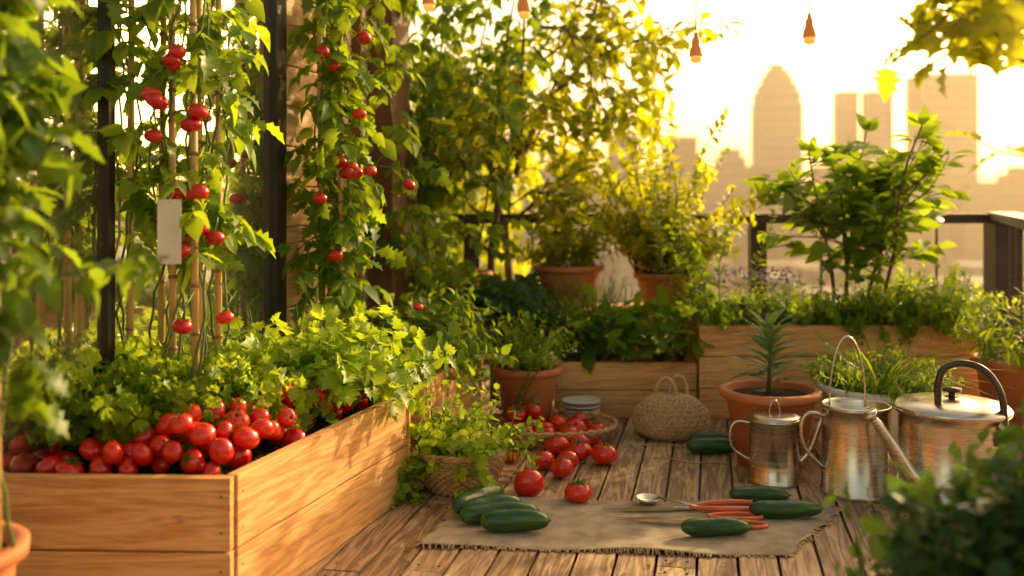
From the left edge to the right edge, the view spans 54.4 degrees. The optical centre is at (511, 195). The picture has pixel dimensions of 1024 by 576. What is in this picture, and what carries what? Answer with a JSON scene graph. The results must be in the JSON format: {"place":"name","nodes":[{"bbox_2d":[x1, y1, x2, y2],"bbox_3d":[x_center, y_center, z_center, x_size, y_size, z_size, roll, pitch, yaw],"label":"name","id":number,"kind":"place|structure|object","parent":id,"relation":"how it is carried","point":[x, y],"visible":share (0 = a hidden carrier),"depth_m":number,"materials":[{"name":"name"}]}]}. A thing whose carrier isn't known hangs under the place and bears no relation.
{"place":"outdoors","nodes":[
{"label":"outdoors","id":0,"kind":"place"},
{"bbox_2d":[510,172,534,278],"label":"office building","id":1,"kind":"structure","parent":0,"point":[523,233],"depth_m":369.97,"materials":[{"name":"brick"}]},
{"bbox_2d":[544,432,568,453],"bbox_3d":[0.200,1.096,4.411,0.112,0.098,0.108,0,0,0],"label":"tomato","id":2,"kind":"object","parent":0,"point":[556,444],"visible":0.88,"depth_m":4.37,"materials":[{"name":"red plant"}]},
{"bbox_2d":[608,133,639,277],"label":"office building","id":3,"kind":"structure","parent":0,"point":[627,270],"depth_m":375.85,"materials":[{"name":"concrete"}]},
{"bbox_2d":[428,201,923,338],"bbox_3d":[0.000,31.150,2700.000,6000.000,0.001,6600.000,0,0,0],"label":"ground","id":4,"kind":"structure","parent":0,"point":[633,282],"depth_m":346.18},
{"bbox_2d":[409,45,550,279],"bbox_3d":[-2.406,14.536,12.817,6.232,33.233,3.291,0,0,16],"label":"tree foliage","id":5,"kind":"object","parent":4,"relation":"on","point":[522,268],"visible":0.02,"depth_m":12.05,"materials":[{"name":"yellow plant"}]},
{"bbox_2d":[565,246,621,319],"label":"town house","id":6,"kind":"structure","parent":4,"relation":"on","point":[609,264],"depth_m":247.25,"materials":[{"name":"stone"}]},
{"bbox_2d":[662,136,697,229],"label":"office building","id":7,"kind":"structure","parent":4,"relation":"on","point":[687,150],"depth_m":382.83,"materials":[{"name":"concrete"}]},
{"bbox_2d":[695,173,728,260],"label":"office building","id":8,"kind":"structure","parent":4,"relation":"on","point":[714,192],"depth_m":373.34,"materials":[{"name":"concrete"}]},
{"bbox_2d":[612,419,821,575],"bbox_3d":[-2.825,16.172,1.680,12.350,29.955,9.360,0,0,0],"label":"gaps between deck boards","id":9,"kind":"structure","parent":4,"relation":"on","point":[697,558],"depth_m":4.03,"materials":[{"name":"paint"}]},
{"bbox_2d":[300,377,1023,575],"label":"deck","id":10,"kind":"structure","parent":9,"relation":"on","point":[378,545],"depth_m":3.38,"materials":[{"name":"brown wood"}]},
{"bbox_2d":[0,521,29,575],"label":"terracotta pot","id":11,"kind":"object","parent":10,"relation":"on","point":[11,557],"visible":0.83,"depth_m":2.12,"materials":[{"name":"ceramic"}]},
{"bbox_2d":[0,0,169,549],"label":"bean plant","id":12,"kind":"object","parent":11,"relation":"on","point":[30,80],"visible":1,"depth_m":2.06,"materials":[{"name":"green plant"}]},
{"bbox_2d":[0,0,286,475],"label":"house wall","id":13,"kind":"structure","parent":10,"relation":"on","point":[89,222],"depth_m":3.07,"materials":[{"name":"plant"}]},
{"bbox_2d":[0,0,269,475],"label":"window pane","id":14,"kind":"structure","parent":13,"relation":"in","point":[75,327],"depth_m":3.04,"materials":[{"name":"clear glass"}]},
{"bbox_2d":[103,0,286,364],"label":"window frame","id":15,"kind":"structure","parent":13,"relation":"in","point":[278,8],"depth_m":4.07,"materials":[{"name":"metal"}]},
{"bbox_2d":[2,394,410,575],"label":"wooden planter","id":16,"kind":"object","parent":10,"relation":"on","point":[300,507],"visible":0.56,"depth_m":2.68,"materials":[{"name":"brown wood"}]},
{"bbox_2d":[26,330,297,461],"bbox_3d":[-1.172,0.613,3.074,1.035,0.387,0.687,0,0,-18],"label":"lettuce plant","id":17,"kind":"object","parent":16,"relation":"on","point":[122,400],"visible":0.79,"depth_m":2.93,"materials":[{"name":"green plant"}]},
{"bbox_2d":[84,0,284,383],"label":"tomato plant","id":18,"kind":"object","parent":16,"relation":"on","point":[204,223],"visible":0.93,"depth_m":3.08,"materials":[{"name":"green plant"}]},
{"bbox_2d":[157,183,180,263],"bbox_3d":[-1.008,0.079,2.944,0.068,0.241,0.054,0,0,-7],"label":"plant tag","id":19,"kind":"object","parent":18,"relation":"attached to","point":[168,228],"visible":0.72,"depth_m":2.92,"materials":[{"name":"paper"}]},
{"bbox_2d":[35,377,373,474],"bbox_3d":[-0.827,0.704,3.115,0.577,0.196,1.378,0,0,44],"label":"tomato pile","id":20,"kind":"object","parent":16,"relation":"on","point":[235,437],"visible":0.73,"depth_m":2.83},
{"bbox_2d":[134,275,352,345],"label":"rosemary plant","id":21,"kind":"object","parent":16,"relation":"on","point":[309,330],"visible":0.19,"depth_m":3.77,"materials":[{"name":"green plant"}]},
{"bbox_2d":[138,410,357,474],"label":"soil pellets","id":22,"kind":"object","parent":16,"relation":"on","point":[225,467],"visible":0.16,"depth_m":3.10},
{"bbox_2d":[183,293,456,431],"bbox_3d":[-0.756,0.604,3.613,1.038,0.518,0.934,0,0,23],"label":"parsley plant","id":23,"kind":"object","parent":16,"relation":"on","point":[338,367],"visible":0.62,"depth_m":3.48,"materials":[{"name":"green plant"}]},
{"bbox_2d":[350,0,408,325],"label":"corner post","id":24,"kind":"object","parent":10,"relation":"on","point":[388,280],"visible":0.07,"depth_m":5.19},
{"bbox_2d":[403,356,480,484],"bbox_3d":[-0.556,0.950,4.525,0.604,0.394,1.298,0,0,9],"label":"wooden planter","id":25,"kind":"object","parent":10,"relation":"on","point":[437,389],"visible":0.13,"depth_m":4.26,"materials":[{"name":"brown wood"}]},
{"bbox_2d":[264,0,414,342],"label":"tomato plant","id":26,"kind":"object","parent":25,"relation":"on","point":[331,257],"visible":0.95,"depth_m":4.15,"materials":[{"name":"green plant"}]},
{"bbox_2d":[355,291,474,384],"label":"basil plant","id":27,"kind":"object","parent":25,"relation":"on","point":[429,343],"visible":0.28,"depth_m":4.17,"materials":[{"name":"green plant"}]},
{"bbox_2d":[362,268,528,402],"bbox_3d":[-0.352,0.619,4.706,0.868,0.551,1.460,0,0,0],"label":"pepper plant","id":28,"kind":"object","parent":25,"relation":"in","point":[475,346],"visible":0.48,"depth_m":4.57,"materials":[{"name":"green plant"}]},
{"bbox_2d":[347,0,566,332],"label":"climbing vine","id":29,"kind":"object","parent":10,"relation":"on","point":[433,221],"visible":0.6,"depth_m":5.42,"materials":[{"name":"green plant"}]},
{"bbox_2d":[411,434,509,496],"bbox_3d":[-0.205,1.064,3.930,0.401,0.168,0.401,0,0,0],"label":"wicker basket","id":30,"kind":"object","parent":10,"relation":"on","point":[441,481],"visible":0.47,"depth_m":3.78,"materials":[{"name":"wicker"}]},
{"bbox_2d":[390,373,544,508],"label":"parsley plant","id":31,"kind":"object","parent":30,"relation":"in","point":[465,435],"visible":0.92,"depth_m":3.77,"materials":[{"name":"green plant"}]},
{"bbox_2d":[424,268,578,400],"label":"cabbage bush","id":32,"kind":"object","parent":10,"relation":"on","point":[496,289],"visible":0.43,"depth_m":5.41,"materials":[{"name":"green plant"}]},
{"bbox_2d":[491,363,562,421],"bbox_3d":[0.075,1.000,4.980,0.358,0.300,0.358,0,0,0],"label":"terracotta pot","id":33,"kind":"object","parent":10,"relation":"on","point":[544,381],"visible":0.62,"depth_m":4.86,"materials":[{"name":"ceramic"}]},
{"bbox_2d":[471,299,589,372],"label":"oregano plant","id":34,"kind":"object","parent":33,"relation":"on","point":[530,355],"visible":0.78,"depth_m":4.91,"materials":[{"name":"green plant"}]},
{"bbox_2d":[513,465,544,496],"bbox_3d":[0.066,1.091,3.804,0.125,0.128,0.113,0,0,-26],"label":"tomato","id":35,"kind":"object","parent":10,"relation":"on","point":[527,482],"visible":0.98,"depth_m":3.76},
{"bbox_2d":[532,449,554,470],"bbox_3d":[0.133,1.107,4.183,0.092,0.092,0.089,0,0,-35],"label":"tomato","id":36,"kind":"object","parent":10,"relation":"on","point":[546,461],"visible":0.81,"depth_m":4.15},
{"bbox_2d":[488,408,617,449],"bbox_3d":[0.175,1.105,4.720,0.658,0.087,0.535,0,0,0],"label":"woven tray","id":37,"kind":"object","parent":10,"relation":"on","point":[610,423],"visible":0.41,"depth_m":4.57,"materials":[{"name":"wicker"}]},
{"bbox_2d":[485,361,605,432],"bbox_3d":[0.133,0.962,4.714,0.619,0.354,0.428,0,0,0],"label":"tomato pile","id":38,"kind":"object","parent":37,"relation":"in","point":[560,421],"visible":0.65,"depth_m":4.73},
{"bbox_2d":[551,455,573,477],"bbox_3d":[0.204,1.103,4.062,0.094,0.092,0.103,0,0,0],"label":"tomato","id":39,"kind":"object","parent":10,"relation":"on","point":[562,467],"visible":1,"depth_m":4.03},
{"bbox_2d":[411,0,746,361],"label":"potted tree","id":40,"kind":"object","parent":10,"relation":"on","point":[557,101],"visible":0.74,"depth_m":5.92,"materials":[{"name":"plant"}]},
{"bbox_2d":[566,438,591,460],"bbox_3d":[0.290,1.098,4.320,0.114,0.096,0.105,0,0,0],"label":"tomato","id":41,"kind":"object","parent":10,"relation":"on","point":[582,448],"visible":0.82,"depth_m":4.28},
{"bbox_2d":[561,395,600,416],"bbox_3d":[0.346,1.086,5.000,0.201,0.128,0.199,0,0,0],"label":"plate stack","id":42,"kind":"object","parent":10,"relation":"on","point":[583,402],"visible":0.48,"depth_m":5.00,"materials":[{"name":"grey ceramic"}]},
{"bbox_2d":[591,441,617,464],"bbox_3d":[0.394,1.096,4.260,0.114,0.100,0.115,0,0,0],"label":"tomato","id":43,"kind":"object","parent":10,"relation":"on","point":[604,453],"visible":1,"depth_m":4.22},
{"bbox_2d":[554,352,696,416],"bbox_3d":[0.593,1.005,5.325,0.727,0.284,0.352,0,0,0],"label":"wooden planter","id":44,"kind":"object","parent":10,"relation":"on","point":[618,387],"visible":0.66,"depth_m":5.16,"materials":[{"name":"brown wood"}]},
{"bbox_2d":[511,265,655,360],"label":"thyme plant","id":45,"kind":"object","parent":44,"relation":"in","point":[580,351],"visible":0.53,"depth_m":5.31,"materials":[{"name":"green plant"}]},
{"bbox_2d":[559,283,723,374],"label":"kale plant","id":46,"kind":"object","parent":44,"relation":"in","point":[631,325],"visible":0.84,"depth_m":5.18,"materials":[{"name":"green plant"}]},
{"bbox_2d":[414,496,844,558],"bbox_3d":[0.449,1.142,3.459,1.505,0.020,0.574,0,0,5],"label":"burlap mat","id":47,"kind":"object","parent":10,"relation":"on","point":[590,525],"visible":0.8,"depth_m":3.35,"materials":[{"name":"fabric"}]},
{"bbox_2d":[452,485,504,513],"bbox_3d":[-0.127,1.103,3.632,0.081,0.079,0.288,0,0,36],"label":"cucumber","id":48,"kind":"object","parent":47,"relation":"on","point":[459,500],"visible":0.63,"depth_m":3.59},
{"bbox_2d":[461,493,522,509],"bbox_3d":[-0.075,1.107,3.567,0.239,0.071,0.073,0,0,-26],"label":"cucumber","id":49,"kind":"object","parent":47,"relation":"on","point":[490,498],"visible":0.41,"depth_m":3.55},
{"bbox_2d":[459,500,538,524],"bbox_3d":[-0.047,1.105,3.477,0.288,0.074,0.077,0,0,-16],"label":"cucumber","id":50,"kind":"object","parent":47,"relation":"on","point":[471,514],"visible":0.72,"depth_m":3.44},
{"bbox_2d":[480,508,551,532],"bbox_3d":[0.013,1.102,3.379,0.242,0.080,0.080,0,0,-3],"label":"cucumber","id":51,"kind":"object","parent":47,"relation":"on","point":[512,520],"visible":1,"depth_m":3.35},
{"bbox_2d":[564,478,591,502],"bbox_3d":[0.247,1.098,3.720,0.105,0.092,0.108,0,0,0],"label":"tomato","id":52,"kind":"object","parent":47,"relation":"on","point":[577,491],"visible":1,"depth_m":3.69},
{"bbox_2d":[635,493,697,505],"bbox_3d":[0.563,1.125,3.640,0.248,0.025,0.096,0,0,41],"label":"metal spoon","id":53,"kind":"object","parent":47,"relation":"on","point":[647,498],"visible":1,"depth_m":3.67,"materials":[{"name":"metal"}]},
{"bbox_2d":[602,499,752,511],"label":"pruning shears","id":54,"kind":"object","parent":47,"relation":"on","point":[712,505],"visible":0.94,"depth_m":3.59,"materials":[{"name":"metal"}]},
{"bbox_2d":[614,511,768,529],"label":"garden shears","id":55,"kind":"object","parent":47,"relation":"on","point":[753,519],"visible":0.62,"depth_m":3.47,"materials":[{"name":"metal"}]},
{"bbox_2d":[681,517,752,536],"bbox_3d":[0.685,1.110,3.337,0.242,0.065,0.063,0,0,-2],"label":"cucumber","id":56,"kind":"object","parent":47,"relation":"on","point":[709,527],"visible":1,"depth_m":3.31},
{"bbox_2d":[749,500,823,518],"bbox_3d":[0.974,1.109,3.521,0.267,0.067,0.066,0,0,-1],"label":"cucumber","id":57,"kind":"object","parent":47,"relation":"on","point":[777,509],"visible":0.98,"depth_m":3.50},
{"bbox_2d":[565,303,725,350],"bbox_3d":[0.710,0.897,5.810,1.180,0.505,0.380,0,0,0],"label":"plant bench","id":58,"kind":"object","parent":10,"relation":"on","point":[627,306],"depth_m":5.63,"materials":[{"name":"brown wood"}]},
{"bbox_2d":[534,264,603,308],"bbox_3d":[0.330,0.524,5.800,0.408,0.240,0.408,0,0,0],"label":"terracotta pot","id":59,"kind":"object","parent":58,"relation":"on","point":[567,272],"visible":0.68,"depth_m":5.65,"materials":[{"name":"ceramic"}]},
{"bbox_2d":[502,204,646,270],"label":"basil plant","id":60,"kind":"object","parent":59,"relation":"on","point":[584,254],"visible":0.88,"depth_m":5.67,"materials":[{"name":"green plant"}]},
{"bbox_2d":[633,270,695,306],"bbox_3d":[0.900,0.544,5.800,0.388,0.200,0.388,0,0,0],"label":"terracotta pot","id":61,"kind":"object","parent":58,"relation":"on","point":[653,285],"visible":0.39,"depth_m":5.67,"materials":[{"name":"ceramic"}]},
{"bbox_2d":[540,93,773,280],"bbox_3d":[0.821,-0.068,5.854,1.305,1.132,1.461,0,0,0],"label":"lemon tree","id":62,"kind":"object","parent":61,"relation":"in","point":[639,231],"visible":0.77,"depth_m":5.71,"materials":[{"name":"plant"}]},
{"bbox_2d":[632,374,710,441],"bbox_3d":[0.760,1.004,4.760,0.375,0.293,0.320,0,0,0],"label":"jute bag","id":63,"kind":"object","parent":10,"relation":"on","point":[674,416],"visible":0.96,"depth_m":4.66,"materials":[{"name":"wicker"}]},
{"bbox_2d":[686,437,734,453],"bbox_3d":[0.899,1.115,4.439,0.242,0.074,0.074,0,0,3],"label":"cucumber","id":64,"kind":"object","parent":10,"relation":"on","point":[715,445],"visible":0.77,"depth_m":4.41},
{"bbox_2d":[452,212,1023,364],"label":"terrace railing","id":65,"kind":"object","parent":10,"relation":"on","point":[1002,251],"visible":0.38,"depth_m":6.13,"materials":[{"name":"metal"}]},
{"bbox_2d":[729,486,790,501],"bbox_3d":[0.924,1.112,3.709,0.227,0.061,0.060,0,0,3],"label":"cucumber","id":66,"kind":"object","parent":10,"relation":"on","point":[755,493],"visible":0.86,"depth_m":3.69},
{"bbox_2d":[719,379,821,468],"bbox_3d":[1.107,0.988,4.270,0.428,0.325,0.428,0,0,0],"label":"terracotta pot","id":67,"kind":"object","parent":10,"relation":"on","point":[745,398],"visible":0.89,"depth_m":4.19,"materials":[{"name":"ceramic"}]},
{"bbox_2d":[726,308,817,392],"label":"dracaena plant","id":68,"kind":"object","parent":67,"relation":"on","point":[769,336],"visible":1,"depth_m":4.27,"materials":[{"name":"green plant"}]},
{"bbox_2d":[728,399,821,488],"bbox_3d":[1.064,0.984,3.995,0.342,0.333,0.202,0,0,28],"label":"watering can","id":69,"kind":"object","parent":10,"relation":"on","point":[776,459],"visible":0.96,"depth_m":3.92,"materials":[{"name":"metal"}]},
{"bbox_2d":[684,315,983,418],"bbox_3d":[1.698,0.907,5.360,1.467,0.479,0.482,0,0,0],"label":"wooden planter","id":70,"kind":"object","parent":10,"relation":"on","point":[716,367],"visible":0.29,"depth_m":5.12,"materials":[{"name":"brown wood"}]},
{"bbox_2d":[646,168,777,328],"bbox_3d":[0.931,0.281,5.380,0.632,0.862,0.815,0,0,-43],"label":"bean plant","id":71,"kind":"object","parent":70,"relation":"on","point":[697,255],"visible":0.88,"depth_m":5.31,"materials":[{"name":"green plant"}]},
{"bbox_2d":[660,263,1018,351],"bbox_3d":[1.717,0.586,5.312,1.884,0.474,0.762,0,0,0],"label":"mint plant","id":72,"kind":"object","parent":70,"relation":"on","point":[824,312],"visible":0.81,"depth_m":5.14,"materials":[{"name":"green plant"}]},
{"bbox_2d":[742,105,976,308],"bbox_3d":[1.807,0.126,5.292,1.157,1.174,1.069,0,0,0],"label":"eggplant plant","id":73,"kind":"object","parent":70,"relation":"on","point":[873,214],"visible":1,"depth_m":5.19,"materials":[{"name":"green plant"}]},
{"bbox_2d":[832,264,1023,339],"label":"pepper plant","id":74,"kind":"object","parent":70,"relation":"on","point":[895,299],"visible":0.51,"depth_m":5.17,"materials":[{"name":"green plant"}]},
{"bbox_2d":[799,336,891,502],"bbox_3d":[1.315,0.846,3.873,0.319,0.609,0.272,0,0,34],"label":"watering can","id":75,"kind":"object","parent":10,"relation":"on","point":[854,451],"visible":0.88,"depth_m":3.76,"materials":[{"name":"metal"}]},
{"bbox_2d":[815,374,946,472],"bbox_3d":[1.600,0.985,4.330,0.538,0.330,0.538,0,0,0],"label":"ceramic pot","id":76,"kind":"object","parent":10,"relation":"on","point":[835,391],"visible":0.18,"depth_m":4.13,"materials":[{"name":"ceramic"}]},
{"bbox_2d":[758,325,1021,409],"bbox_3d":[1.637,0.743,4.344,1.078,0.306,1.153,0,0,-43],"label":"chive plant","id":77,"kind":"object","parent":76,"relation":"in","point":[892,379],"visible":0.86,"depth_m":4.24,"materials":[{"name":"green plant"}]},
{"bbox_2d":[862,360,1013,518],"bbox_3d":[1.554,0.871,3.700,0.576,0.558,0.414,0,0,0],"label":"watering can","id":78,"kind":"object","parent":10,"relation":"on","point":[934,425],"visible":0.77,"depth_m":3.57,"materials":[{"name":"metal"}]},
{"bbox_2d":[872,0,1023,174],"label":"maple tree","id":79,"kind":"object","parent":10,"relation":"on","point":[975,33],"visible":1,"depth_m":2.26,"materials":[{"name":"yellow plant"}]},
{"bbox_2d":[969,351,1023,440],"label":"terracotta pot","id":80,"kind":"object","parent":10,"relation":"on","point":[1014,381],"visible":0.39,"depth_m":4.67,"materials":[{"name":"ceramic"}]},
{"bbox_2d":[927,288,1023,372],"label":"herb plant","id":81,"kind":"object","parent":80,"relation":"in","point":[991,343],"visible":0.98,"depth_m":4.77,"materials":[{"name":"green plant"}]},
{"bbox_2d":[714,148,746,271],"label":"office building","id":82,"kind":"structure","parent":4,"relation":"on","point":[733,161],"depth_m":380.59,"materials":[{"name":"concrete"}]},
{"bbox_2d":[735,272,798,304],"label":"town house","id":83,"kind":"structure","parent":4,"relation":"on","point":[738,279],"depth_m":160.56,"materials":[{"name":"stone"}]},
{"bbox_2d":[793,265,844,289],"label":"town house","id":84,"kind":"structure","parent":4,"relation":"on","point":[809,274],"depth_m":228.88,"materials":[{"name":"brick"}]},
{"bbox_2d":[904,158,949,277],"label":"office building","id":85,"kind":"structure","parent":4,"relation":"on","point":[943,236],"depth_m":373.14,"materials":[{"name":"concrete"}]},
{"bbox_2d":[946,262,1023,276],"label":"town house","id":86,"kind":"structure","parent":4,"relation":"on","point":[973,269],"depth_m":270.31,"materials":[{"name":"stone"}]},
{"bbox_2d":[409,0,1023,186],"label":"sky","id":87,"kind":"structure","parent":0,"point":[854,38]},
{"bbox_2d":[707,260,734,297],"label":"town house","id":88,"kind":"structure","parent":0,"point":[726,278],"depth_m":285.25,"materials":[{"name":"brick"}]},
{"bbox_2d":[746,166,777,271],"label":"office building","id":89,"kind":"structure","parent":0,"point":[751,171],"depth_m":387.06,"materials":[{"name":"concrete"}]},
{"bbox_2d":[750,64,803,260],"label":"skyscraper","id":90,"kind":"structure","parent":0,"point":[776,108],"depth_m":411.90,"materials":[{"name":"concrete"}]},
{"bbox_2d":[767,261,814,274],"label":"town house","id":91,"kind":"structure","parent":0,"point":[779,265],"depth_m":252.05,"materials":[{"name":"brick"}]},
{"bbox_2d":[786,184,850,272],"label":"office building","id":92,"kind":"structure","parent":0,"point":[808,241],"depth_m":364.61,"materials":[{"name":"concrete"}]},
{"bbox_2d":[832,91,859,163],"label":"skyscraper","id":93,"kind":"structure","parent":0,"point":[845,112],"depth_m":425.73,"materials":[{"name":"concrete"}]},
{"bbox_2d":[860,90,893,167],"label":"skyscraper","id":94,"kind":"structure","parent":0,"point":[873,105],"depth_m":415.00,"materials":[{"name":"concrete"}]},
{"bbox_2d":[852,187,918,279],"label":"office building","id":95,"kind":"structure","parent":0,"point":[912,264],"depth_m":367.93,"materials":[{"name":"concrete"}]},
{"bbox_2d":[905,73,979,188],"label":"skyscraper","id":96,"kind":"structure","parent":0,"point":[959,109],"depth_m":401.00,"materials":[{"name":"concrete"}]},
{"bbox_2d":[949,182,1019,261],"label":"office building","id":97,"kind":"structure","parent":0,"point":[985,198],"depth_m":364.00,"materials":[{"name":"concrete"}]},
{"bbox_2d":[996,166,1023,264],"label":"office building","id":98,"kind":"structure","parent":0,"point":[1013,177],"depth_m":374.50,"materials":[{"name":"concrete"}]},
{"bbox_3d":[0.675,-0.100,4.500,4.385,2.500,0.040,0,0,0],"label":"lamp cable","id":99,"kind":"object","parent":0,"visible":0},
{"bbox_2d":[689,0,702,62],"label":"pendant lamp","id":100,"kind":"object","parent":99,"relation":"hanging from","point":[696,54],"visible":1,"depth_m":4.48,"materials":[{"name":"metal"}]},
{"bbox_2d":[802,0,816,44],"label":"pendant lamp","id":101,"kind":"object","parent":99,"relation":"hanging from","point":[809,36],"visible":1,"depth_m":4.48,"materials":[{"name":"metal"}]},
{"bbox_3d":[1.200,1.010,1.950,0.508,0.280,0.508,0,0,0],"label":"terracotta pot","id":102,"kind":"object","parent":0,"visible":0},
{"bbox_2d":[822,397,1023,575],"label":"shrub","id":103,"kind":"object","parent":102,"relation":"in","point":[985,537],"visible":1,"depth_m":1.88,"materials":[{"name":"green plant"}]},
{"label":"siding board","id":104,"kind":"object","parent":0,"visible":0},
{"bbox_2d":[287,298,350,341],"bbox_3d":[-0.902,0.555,4.500,0.080,0.166,0.688,0,0,15],"label":"siding board","id":105,"kind":"object","parent":104,"relation":"on","point":[291,322],"visible":0.07,"depth_m":4.25,"materials":[{"name":"brown wood"}]},
{"bbox_2d":[287,264,345,306],"bbox_3d":[-0.902,0.385,4.500,0.080,0.166,0.688,0,0,15],"label":"siding board","id":106,"kind":"object","parent":105,"relation":"on","point":[293,295],"visible":0.12,"depth_m":4.25,"materials":[{"name":"brown wood"}]},
{"bbox_2d":[287,225,350,265],"bbox_3d":[-0.902,0.215,4.500,0.080,0.166,0.688,0,0,15],"label":"siding board","id":107,"kind":"object","parent":106,"relation":"on","point":[294,234],"visible":0.12,"depth_m":4.26,"materials":[{"name":"brown wood"}]},
{"bbox_2d":[287,187,350,225],"bbox_3d":[-0.902,0.045,4.500,0.080,0.166,0.688,0,0,15],"label":"siding board","id":108,"kind":"object","parent":107,"relation":"on","point":[300,217],"visible":0.2,"depth_m":4.28,"materials":[{"name":"brown wood"}]},
{"bbox_2d":[287,147,349,186],"bbox_3d":[-0.902,-0.125,4.500,0.080,0.166,0.688,0,0,15],"label":"siding board","id":109,"kind":"object","parent":108,"relation":"on","point":[298,174],"visible":0.19,"depth_m":4.28,"materials":[{"name":"brown wood"}]},
{"bbox_2d":[287,106,351,148],"bbox_3d":[-0.902,-0.295,4.500,0.080,0.166,0.688,0,0,15],"label":"siding board","id":110,"kind":"object","parent":109,"relation":"on","point":[295,126],"visible":0.17,"depth_m":4.27,"materials":[{"name":"brown wood"}]},
{"bbox_2d":[287,66,351,116],"bbox_3d":[-0.902,-0.465,4.500,0.080,0.166,0.688,0,0,15],"label":"siding board","id":111,"kind":"object","parent":110,"relation":"on","point":[295,98],"visible":0.29,"depth_m":4.28,"materials":[{"name":"brown wood"}]},
{"bbox_2d":[287,26,351,81],"bbox_3d":[-0.902,-0.635,4.500,0.080,0.166,0.688,0,0,15],"label":"siding board","id":112,"kind":"object","parent":111,"relation":"on","point":[296,61],"visible":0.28,"depth_m":4.29,"materials":[{"name":"brown wood"}]},
{"bbox_2d":[287,0,351,46],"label":"siding board","id":113,"kind":"object","parent":112,"relation":"on","point":[295,15],"visible":0.25,"depth_m":4.28,"materials":[{"name":"brown wood"}]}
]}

